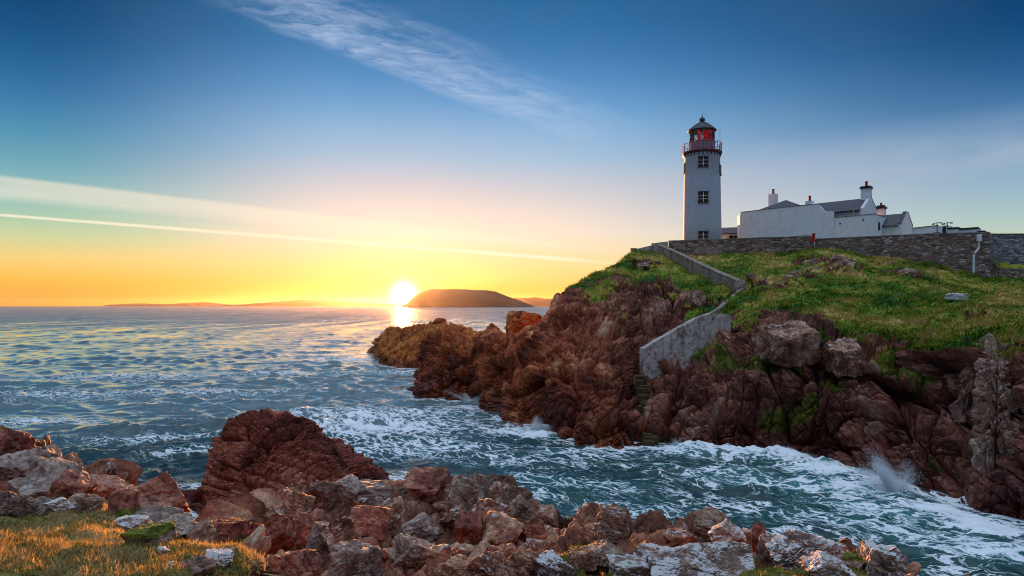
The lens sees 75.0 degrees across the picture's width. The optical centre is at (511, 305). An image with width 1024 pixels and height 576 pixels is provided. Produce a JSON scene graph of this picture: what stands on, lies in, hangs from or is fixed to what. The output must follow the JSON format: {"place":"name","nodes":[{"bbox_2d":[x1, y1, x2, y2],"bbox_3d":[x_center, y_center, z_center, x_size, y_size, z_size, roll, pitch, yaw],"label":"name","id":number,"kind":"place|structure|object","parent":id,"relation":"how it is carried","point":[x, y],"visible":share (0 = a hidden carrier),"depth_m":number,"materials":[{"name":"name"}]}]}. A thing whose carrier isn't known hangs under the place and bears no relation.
{"place":"outdoors","nodes":[
{"label":"outdoors","id":0,"kind":"place"},
{"bbox_2d":[104,299,402,305],"bbox_3d":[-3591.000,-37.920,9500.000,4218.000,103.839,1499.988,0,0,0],"label":"hills","id":1,"kind":"structure","parent":0,"point":[305,302],"depth_m":9009.43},
{"bbox_2d":[402,289,533,306],"bbox_3d":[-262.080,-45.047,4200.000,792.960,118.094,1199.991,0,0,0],"label":"island","id":2,"kind":"structure","parent":0,"point":[453,298],"depth_m":3765.70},
{"bbox_2d":[0,425,969,575],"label":"rocky shore","id":3,"kind":"structure","parent":0,"point":[250,507],"depth_m":11.45,"materials":[{"name":"stone"}]},
{"bbox_2d":[0,452,28,479],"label":"boulder","id":4,"kind":"object","parent":3,"relation":"on","point":[10,468],"visible":0.47,"depth_m":9.70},
{"bbox_2d":[0,490,34,516],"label":"boulder","id":5,"kind":"object","parent":3,"relation":"on","point":[14,504],"visible":0.75,"depth_m":6.48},
{"bbox_2d":[0,428,36,455],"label":"boulder","id":6,"kind":"object","parent":3,"relation":"on","point":[12,441],"visible":0.61,"depth_m":12.52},
{"bbox_2d":[7,472,59,498],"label":"boulder","id":7,"kind":"object","parent":3,"relation":"on","point":[34,485],"visible":0.46,"depth_m":8.46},
{"bbox_2d":[8,446,58,462],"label":"boulder","id":8,"kind":"object","parent":3,"relation":"on","point":[26,455],"visible":0.44,"depth_m":10.01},
{"bbox_2d":[26,496,51,515],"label":"boulder","id":9,"kind":"object","parent":3,"relation":"on","point":[37,507],"visible":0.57,"depth_m":6.57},
{"bbox_2d":[28,455,88,477],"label":"boulder","id":10,"kind":"object","parent":3,"relation":"on","point":[53,466],"visible":0.42,"depth_m":8.86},
{"bbox_2d":[44,497,74,511],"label":"boulder","id":11,"kind":"object","parent":3,"relation":"on","point":[58,504],"visible":0.91,"depth_m":6.64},
{"bbox_2d":[46,469,98,498],"bbox_3d":[-4.886,2.059,7.396,0.464,0.349,0.406,17,1,4],"label":"boulder","id":12,"kind":"object","parent":3,"relation":"on","point":[67,483],"visible":0.63,"depth_m":7.27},
{"bbox_2d":[68,493,104,512],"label":"boulder","id":13,"kind":"object","parent":3,"relation":"on","point":[81,502],"visible":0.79,"depth_m":6.89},
{"bbox_2d":[88,474,123,499],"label":"boulder","id":14,"kind":"object","parent":3,"relation":"on","point":[107,486],"visible":0.22,"depth_m":7.88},
{"bbox_2d":[107,488,139,515],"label":"boulder","id":15,"kind":"object","parent":3,"relation":"on","point":[122,499],"visible":0.74,"depth_m":6.98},
{"bbox_2d":[113,507,139,516],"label":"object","id":16,"kind":"object","parent":3,"relation":"on","point":[123,513],"visible":0.38,"depth_m":6.93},
{"bbox_2d":[111,514,152,530],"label":"boulder","id":17,"kind":"object","parent":3,"relation":"on","point":[125,522],"visible":0.61,"depth_m":6.26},
{"bbox_2d":[120,520,176,544],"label":"boulder","id":18,"kind":"object","parent":3,"relation":"on","point":[164,531],"visible":0.77,"depth_m":4.81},
{"bbox_2d":[133,505,183,522],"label":"boulder","id":19,"kind":"object","parent":3,"relation":"on","point":[156,513],"visible":0.43,"depth_m":6.96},
{"bbox_2d":[134,470,190,512],"bbox_3d":[-4.067,2.286,7.738,0.629,0.710,0.589,23,1,2],"label":"boulder","id":20,"kind":"object","parent":3,"relation":"on","point":[162,489],"visible":0.54,"depth_m":7.61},
{"bbox_2d":[157,512,195,537],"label":"boulder","id":21,"kind":"object","parent":3,"relation":"on","point":[185,523],"visible":0.42,"depth_m":5.92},
{"bbox_2d":[177,554,215,575],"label":"boulder","id":22,"kind":"object","parent":3,"relation":"on","point":[202,564],"visible":0.75,"depth_m":4.37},
{"bbox_2d":[186,517,218,544],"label":"boulder","id":23,"kind":"object","parent":3,"relation":"on","point":[204,529],"visible":0.76,"depth_m":5.88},
{"bbox_2d":[205,547,233,567],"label":"boulder","id":24,"kind":"object","parent":3,"relation":"on","point":[223,556],"visible":0.61,"depth_m":4.70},
{"bbox_2d":[211,518,250,543],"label":"boulder","id":25,"kind":"object","parent":3,"relation":"on","point":[234,529],"visible":0.52,"depth_m":6.24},
{"bbox_2d":[262,504,284,518],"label":"boulder","id":26,"kind":"object","parent":3,"relation":"on","point":[271,509],"visible":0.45,"depth_m":12.76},
{"bbox_2d":[259,513,296,554],"bbox_3d":[-3.006,2.935,8.591,0.444,0.528,0.449,-29,1,-1],"label":"boulder","id":27,"kind":"object","parent":3,"relation":"on","point":[280,529],"visible":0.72,"depth_m":8.50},
{"bbox_2d":[265,548,324,575],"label":"boulder","id":28,"kind":"object","parent":3,"relation":"on","point":[307,562],"visible":0.95,"depth_m":5.67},
{"bbox_2d":[277,489,315,515],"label":"boulder","id":29,"kind":"object","parent":3,"relation":"on","point":[294,501],"visible":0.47,"depth_m":15.69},
{"bbox_2d":[293,510,314,549],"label":"boulder","id":30,"kind":"object","parent":3,"relation":"on","point":[304,521],"visible":0.38,"depth_m":11.57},
{"bbox_2d":[306,521,328,553],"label":"boulder","id":31,"kind":"object","parent":3,"relation":"on","point":[314,540],"visible":0.51,"depth_m":10.82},
{"bbox_2d":[305,480,339,509],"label":"boulder","id":32,"kind":"object","parent":3,"relation":"on","point":[324,493],"visible":0.77,"depth_m":18.46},
{"bbox_2d":[321,517,357,552],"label":"boulder","id":33,"kind":"object","parent":3,"relation":"on","point":[335,531],"visible":0.56,"depth_m":10.71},
{"bbox_2d":[334,474,365,501],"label":"boulder","id":34,"kind":"object","parent":3,"relation":"on","point":[350,486],"visible":0.74,"depth_m":18.72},
{"bbox_2d":[326,539,383,575],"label":"boulder","id":35,"kind":"object","parent":3,"relation":"on","point":[355,557],"visible":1,"depth_m":8.65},
{"bbox_2d":[344,495,368,511],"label":"boulder","id":36,"kind":"object","parent":3,"relation":"on","point":[357,500],"visible":0.48,"depth_m":18.66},
{"bbox_2d":[349,505,390,540],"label":"boulder","id":37,"kind":"object","parent":3,"relation":"on","point":[371,521],"visible":0.88,"depth_m":14.38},
{"bbox_2d":[358,479,406,505],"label":"boulder","id":38,"kind":"object","parent":3,"relation":"on","point":[376,492],"visible":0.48,"depth_m":19.17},
{"bbox_2d":[376,496,404,536],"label":"boulder","id":39,"kind":"object","parent":3,"relation":"on","point":[395,505],"visible":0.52,"depth_m":18.39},
{"bbox_2d":[388,533,435,568],"bbox_3d":[-1.513,3.903,10.487,0.777,0.619,0.606,0,0,-34],"label":"boulder","id":40,"kind":"object","parent":3,"relation":"on","point":[407,550],"visible":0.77,"depth_m":10.28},
{"bbox_2d":[401,512,442,542],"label":"boulder","id":41,"kind":"object","parent":3,"relation":"on","point":[422,525],"visible":0.85,"depth_m":17.11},
{"bbox_2d":[401,466,450,504],"bbox_3d":[-2.623,5.419,19.976,1.539,1.071,1.508,0,0,-2],"label":"boulder","id":42,"kind":"object","parent":3,"relation":"on","point":[426,483],"visible":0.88,"depth_m":19.66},
{"bbox_2d":[0,494,868,575],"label":"grass","id":43,"kind":"structure","parent":3,"relation":"on","point":[14,550],"depth_m":4.57,"materials":[{"name":"plant"}]},
{"bbox_2d":[430,503,443,512],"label":"rubble stone","id":44,"kind":"object","parent":3,"relation":"on","point":[437,507],"visible":1,"depth_m":17.63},
{"bbox_2d":[425,544,451,558],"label":"rubble stone","id":45,"kind":"object","parent":3,"relation":"on","point":[433,552],"visible":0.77,"depth_m":9.61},
{"bbox_2d":[432,501,466,530],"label":"boulder","id":46,"kind":"object","parent":3,"relation":"on","point":[449,511],"visible":0.53,"depth_m":17.76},
{"bbox_2d":[437,554,470,575],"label":"boulder","id":47,"kind":"object","parent":3,"relation":"on","point":[454,565],"visible":0.77,"depth_m":8.79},
{"bbox_2d":[445,475,478,512],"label":"boulder","id":48,"kind":"object","parent":3,"relation":"on","point":[463,492],"visible":0.68,"depth_m":19.02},
{"bbox_2d":[453,543,473,555],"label":"rubble stone","id":49,"kind":"object","parent":3,"relation":"on","point":[465,549],"visible":0.58,"depth_m":11.35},
{"bbox_2d":[454,511,482,544],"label":"boulder","id":50,"kind":"object","parent":3,"relation":"on","point":[468,526],"visible":0.91,"depth_m":11.78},
{"bbox_2d":[470,473,493,501],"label":"boulder","id":51,"kind":"object","parent":3,"relation":"on","point":[483,482],"visible":0.45,"depth_m":20.28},
{"bbox_2d":[464,551,509,575],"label":"boulder","id":52,"kind":"object","parent":3,"relation":"on","point":[489,564],"visible":0.97,"depth_m":8.53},
{"bbox_2d":[470,498,512,515],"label":"boulder","id":53,"kind":"object","parent":3,"relation":"on","point":[485,505],"visible":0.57,"depth_m":15.76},
{"bbox_2d":[489,481,502,502],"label":"boulder","id":54,"kind":"object","parent":3,"relation":"on","point":[495,490],"visible":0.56,"depth_m":19.98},
{"bbox_2d":[483,545,509,559],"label":"rubble stone","id":55,"kind":"object","parent":3,"relation":"on","point":[491,548],"visible":0.2,"depth_m":9.52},
{"bbox_2d":[483,509,524,543],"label":"boulder","id":56,"kind":"object","parent":3,"relation":"on","point":[500,528],"visible":0.94,"depth_m":11.77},
{"bbox_2d":[497,543,516,554],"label":"boulder","id":57,"kind":"object","parent":3,"relation":"on","point":[510,548],"visible":0.38,"depth_m":9.75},
{"bbox_2d":[501,483,519,504],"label":"boulder","id":58,"kind":"object","parent":3,"relation":"on","point":[509,493],"visible":0.5,"depth_m":20.57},
{"bbox_2d":[504,546,538,575],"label":"boulder","id":59,"kind":"object","parent":3,"relation":"on","point":[519,562],"visible":0.98,"depth_m":8.63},
{"bbox_2d":[509,494,533,521],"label":"boulder","id":60,"kind":"object","parent":3,"relation":"on","point":[521,507],"visible":0.74,"depth_m":19.09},
{"bbox_2d":[518,517,546,541],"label":"boulder","id":61,"kind":"object","parent":3,"relation":"on","point":[534,528],"visible":0.63,"depth_m":12.14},
{"bbox_2d":[523,538,555,554],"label":"boulder","id":62,"kind":"object","parent":3,"relation":"on","point":[538,546],"visible":0.52,"depth_m":9.59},
{"bbox_2d":[535,504,557,527],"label":"boulder","id":63,"kind":"object","parent":3,"relation":"on","point":[547,514],"visible":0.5,"depth_m":16.65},
{"bbox_2d":[544,524,560,537],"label":"rubble stone","id":64,"kind":"object","parent":3,"relation":"on","point":[550,529],"visible":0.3,"depth_m":13.45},
{"bbox_2d":[532,550,576,575],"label":"boulder","id":65,"kind":"object","parent":3,"relation":"on","point":[547,563],"visible":0.95,"depth_m":8.60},
{"bbox_2d":[567,547,596,571],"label":"boulder","id":66,"kind":"object","parent":3,"relation":"on","point":[583,558],"visible":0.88,"depth_m":8.70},
{"bbox_2d":[580,523,596,540],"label":"boulder","id":67,"kind":"object","parent":3,"relation":"on","point":[587,531],"visible":0.5,"depth_m":10.80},
{"bbox_2d":[579,539,627,568],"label":"boulder","id":68,"kind":"object","parent":3,"relation":"on","point":[601,549],"visible":0.51,"depth_m":8.90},
{"bbox_2d":[594,504,629,544],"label":"boulder","id":69,"kind":"object","parent":3,"relation":"on","point":[612,525],"visible":0.89,"depth_m":9.46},
{"bbox_2d":[606,554,650,575],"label":"boulder","id":70,"kind":"object","parent":3,"relation":"on","point":[626,565],"visible":0.88,"depth_m":8.33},
{"bbox_2d":[633,543,669,557],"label":"boulder","id":71,"kind":"object","parent":3,"relation":"on","point":[643,549],"visible":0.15,"depth_m":8.82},
{"bbox_2d":[656,527,697,547],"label":"boulder","id":72,"kind":"object","parent":3,"relation":"on","point":[674,537],"visible":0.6,"depth_m":10.42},
{"bbox_2d":[646,541,755,575],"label":"boulder","id":73,"kind":"object","parent":3,"relation":"on","point":[729,558],"visible":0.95,"depth_m":8.14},
{"bbox_2d":[693,509,721,542],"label":"boulder","id":74,"kind":"object","parent":3,"relation":"on","point":[705,522],"visible":0.69,"depth_m":12.08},
{"bbox_2d":[708,518,745,541],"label":"boulder","id":75,"kind":"object","parent":3,"relation":"on","point":[725,530],"visible":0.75,"depth_m":9.30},
{"bbox_2d":[740,528,751,545],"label":"boulder","id":76,"kind":"object","parent":3,"relation":"on","point":[747,533],"visible":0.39,"depth_m":9.79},
{"bbox_2d":[752,522,765,554],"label":"boulder","id":77,"kind":"object","parent":3,"relation":"on","point":[758,529],"visible":0.48,"depth_m":9.51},
{"bbox_2d":[757,534,774,563],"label":"boulder","id":78,"kind":"object","parent":3,"relation":"on","point":[762,551],"visible":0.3,"depth_m":8.67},
{"bbox_2d":[765,535,810,569],"bbox_3d":[3.461,3.096,8.198,0.603,0.459,0.476,0,0,5],"label":"boulder","id":79,"kind":"object","parent":3,"relation":"on","point":[785,551],"visible":0.73,"depth_m":8.04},
{"bbox_2d":[782,529,845,557],"bbox_3d":[3.721,3.072,8.313,0.659,0.545,0.627,0,0,-38],"label":"boulder","id":80,"kind":"object","parent":3,"relation":"on","point":[809,543],"visible":0.48,"depth_m":8.18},
{"bbox_2d":[796,550,855,575],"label":"boulder","id":81,"kind":"object","parent":3,"relation":"on","point":[819,563],"visible":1,"depth_m":7.26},
{"bbox_2d":[839,551,865,568],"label":"boulder","id":82,"kind":"object","parent":3,"relation":"on","point":[849,559],"visible":0.81,"depth_m":7.53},
{"bbox_2d":[859,539,907,575],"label":"boulder","id":83,"kind":"object","parent":3,"relation":"on","point":[885,560],"visible":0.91,"depth_m":7.38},
{"bbox_2d":[0,306,1023,575],"bbox_3d":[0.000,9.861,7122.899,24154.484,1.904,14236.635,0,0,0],"label":"sea","id":84,"kind":"structure","parent":0,"point":[152,390],"depth_m":55.01,"materials":[{"name":"liquid"}]},
{"bbox_2d":[181,408,388,514],"bbox_3d":[-11.559,9.000,34.668,10.737,7.244,13.653,0,0,0],"label":"boulder","id":85,"kind":"object","parent":84,"relation":"in","point":[252,450],"visible":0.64,"depth_m":32.57,"materials":[{"name":"stone"}]},
{"bbox_2d":[366,317,481,367],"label":"point rock","id":86,"kind":"object","parent":84,"relation":"in","point":[396,346],"visible":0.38,"depth_m":115.95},
{"bbox_2d":[516,413,556,431],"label":"wave spray","id":87,"kind":"object","parent":84,"relation":"on","point":[536,426],"visible":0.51,"depth_m":52.42,"materials":[{"name":"white"}]},
{"bbox_2d":[846,445,926,495],"bbox_3d":[19.549,8.978,34.972,3.716,3.194,2.852,0,0,0],"label":"wave spray","id":88,"kind":"object","parent":84,"relation":"on","point":[888,480],"visible":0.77,"depth_m":34.74,"materials":[{"name":"white"}]},
{"bbox_2d":[0,0,1023,305],"label":"sky","id":89,"kind":"structure","parent":0,"point":[233,152],"materials":[{"name":"blue"}]},
{"bbox_2d":[514,297,552,305],"bbox_3d":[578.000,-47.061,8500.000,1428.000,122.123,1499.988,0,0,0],"label":"hills","id":90,"kind":"structure","parent":0,"point":[534,301],"depth_m":7997.90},
{"bbox_2d":[406,248,1023,520],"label":"headland","id":91,"kind":"structure","parent":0,"point":[567,365],"depth_m":50.59,"materials":[{"name":"stone"}]},
{"bbox_2d":[504,310,541,333],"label":"boulder","id":92,"kind":"object","parent":91,"relation":"on","point":[517,321],"visible":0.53,"depth_m":83.40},
{"bbox_2d":[636,260,652,270],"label":"boulder","id":93,"kind":"object","parent":91,"relation":"on","point":[645,265],"visible":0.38,"depth_m":94.33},
{"bbox_2d":[635,375,658,445],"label":"rock steps","id":94,"kind":"object","parent":91,"relation":"on","point":[642,393],"visible":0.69,"depth_m":51.27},
{"bbox_2d":[640,313,730,379],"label":"ramp wall","id":95,"kind":"structure","parent":91,"relation":"on","point":[684,342],"depth_m":58.03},
{"bbox_2d":[657,244,741,290],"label":"stair wall","id":96,"kind":"structure","parent":91,"relation":"on","point":[695,266],"depth_m":88.14,"materials":[{"name":"concrete"}]},
{"bbox_2d":[691,289,707,308],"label":"boulder","id":97,"kind":"object","parent":91,"relation":"on","point":[699,298],"visible":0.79,"depth_m":72.75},
{"bbox_2d":[682,116,721,239],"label":"lighthouse","id":98,"kind":"object","parent":91,"relation":"on","point":[702,174],"visible":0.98,"depth_m":114.48,"materials":[{"name":"paint"}]},
{"bbox_2d":[698,156,708,167],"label":"window","id":99,"kind":"structure","parent":98,"relation":"in","point":[703,160],"depth_m":113.93,"materials":[{"name":"glass"}]},
{"bbox_2d":[698,191,708,202],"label":"window","id":100,"kind":"structure","parent":98,"relation":"in","point":[703,196],"depth_m":113.82,"materials":[{"name":"glass"}]},
{"bbox_2d":[709,286,746,313],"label":"path kerb","id":101,"kind":"structure","parent":91,"relation":"on","point":[717,309],"depth_m":70.01,"materials":[{"name":"concrete"}]},
{"bbox_2d":[721,227,736,238],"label":"link building","id":102,"kind":"structure","parent":91,"relation":"on","point":[729,232],"depth_m":120.59,"materials":[{"name":"paint"}]},
{"bbox_2d":[668,236,813,255],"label":"stone wall","id":103,"kind":"structure","parent":91,"relation":"on","point":[700,247],"depth_m":100.19,"materials":[{"name":"stone"}]},
{"bbox_2d":[737,204,831,244],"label":"yard wall","id":104,"kind":"structure","parent":91,"relation":"on","point":[801,220],"depth_m":111.90,"materials":[{"name":"paint"}]},
{"bbox_2d":[760,189,813,209],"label":"keeper dwelling","id":105,"kind":"structure","parent":91,"relation":"on","point":[773,200],"depth_m":116.53,"materials":[{"name":"paint"}]},
{"bbox_2d":[751,320,823,368],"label":"boulder","id":106,"kind":"object","parent":91,"relation":"on","point":[787,344],"visible":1,"depth_m":46.09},
{"bbox_2d":[565,243,1023,373],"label":"grass","id":107,"kind":"structure","parent":91,"relation":"on","point":[960,307],"depth_m":63.18,"materials":[{"name":"plant"}]},
{"bbox_2d":[781,266,817,279],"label":"boulder","id":108,"kind":"object","parent":91,"relation":"on","point":[791,274],"visible":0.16,"depth_m":77.40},
{"bbox_2d":[827,253,856,267],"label":"boulder","id":109,"kind":"object","parent":91,"relation":"on","point":[836,259],"visible":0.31,"depth_m":80.27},
{"bbox_2d":[812,181,877,216],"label":"long house","id":110,"kind":"structure","parent":91,"relation":"on","point":[864,204],"depth_m":106.17,"materials":[{"name":"stone"}]},
{"bbox_2d":[823,337,868,377],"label":"boulder","id":111,"kind":"object","parent":91,"relation":"on","point":[844,356],"visible":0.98,"depth_m":44.17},
{"bbox_2d":[831,212,886,237],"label":"front block","id":112,"kind":"structure","parent":91,"relation":"on","point":[859,225],"depth_m":104.14,"materials":[{"name":"paint"}]},
{"bbox_2d":[881,211,912,234],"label":"house","id":113,"kind":"structure","parent":91,"relation":"on","point":[897,224],"depth_m":104.07,"materials":[{"name":"paint"}]},
{"bbox_2d":[815,232,990,278],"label":"stone wall","id":114,"kind":"structure","parent":91,"relation":"on","point":[969,251],"depth_m":89.13,"materials":[{"name":"stone"}]},
{"bbox_2d":[896,268,918,277],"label":"boulder","id":115,"kind":"object","parent":91,"relation":"on","point":[910,271],"visible":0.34,"depth_m":77.49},
{"bbox_2d":[911,225,938,233],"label":"garden wall","id":116,"kind":"structure","parent":91,"relation":"on","point":[924,229],"depth_m":101.65,"materials":[{"name":"paint"}]},
{"bbox_2d":[944,293,968,300],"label":"boulder","id":117,"kind":"object","parent":91,"relation":"on","point":[955,296],"visible":0.93,"depth_m":61.78,"materials":[{"name":"white stone"}]},
{"bbox_2d":[958,227,980,232],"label":"shed","id":118,"kind":"structure","parent":91,"relation":"on","point":[970,229],"depth_m":90.67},
{"bbox_2d":[948,333,1020,476],"bbox_3d":[26.591,6.908,36.806,3.472,10.719,8.685,0,0,24],"label":"rock pillar","id":119,"kind":"object","parent":91,"relation":"on","point":[995,430],"visible":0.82,"depth_m":35.11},
{"bbox_2d":[990,253,997,277],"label":"buttress wall","id":120,"kind":"structure","parent":91,"relation":"on","point":[993,269],"depth_m":86.62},
{"bbox_2d":[990,233,1023,264],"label":"stone wall","id":121,"kind":"structure","parent":91,"relation":"on","point":[1007,247],"depth_m":90.78,"materials":[{"name":"stone"}]},
{"bbox_2d":[998,268,1023,278],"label":"stone wall","id":122,"kind":"structure","parent":91,"relation":"on","point":[1006,272],"depth_m":85.73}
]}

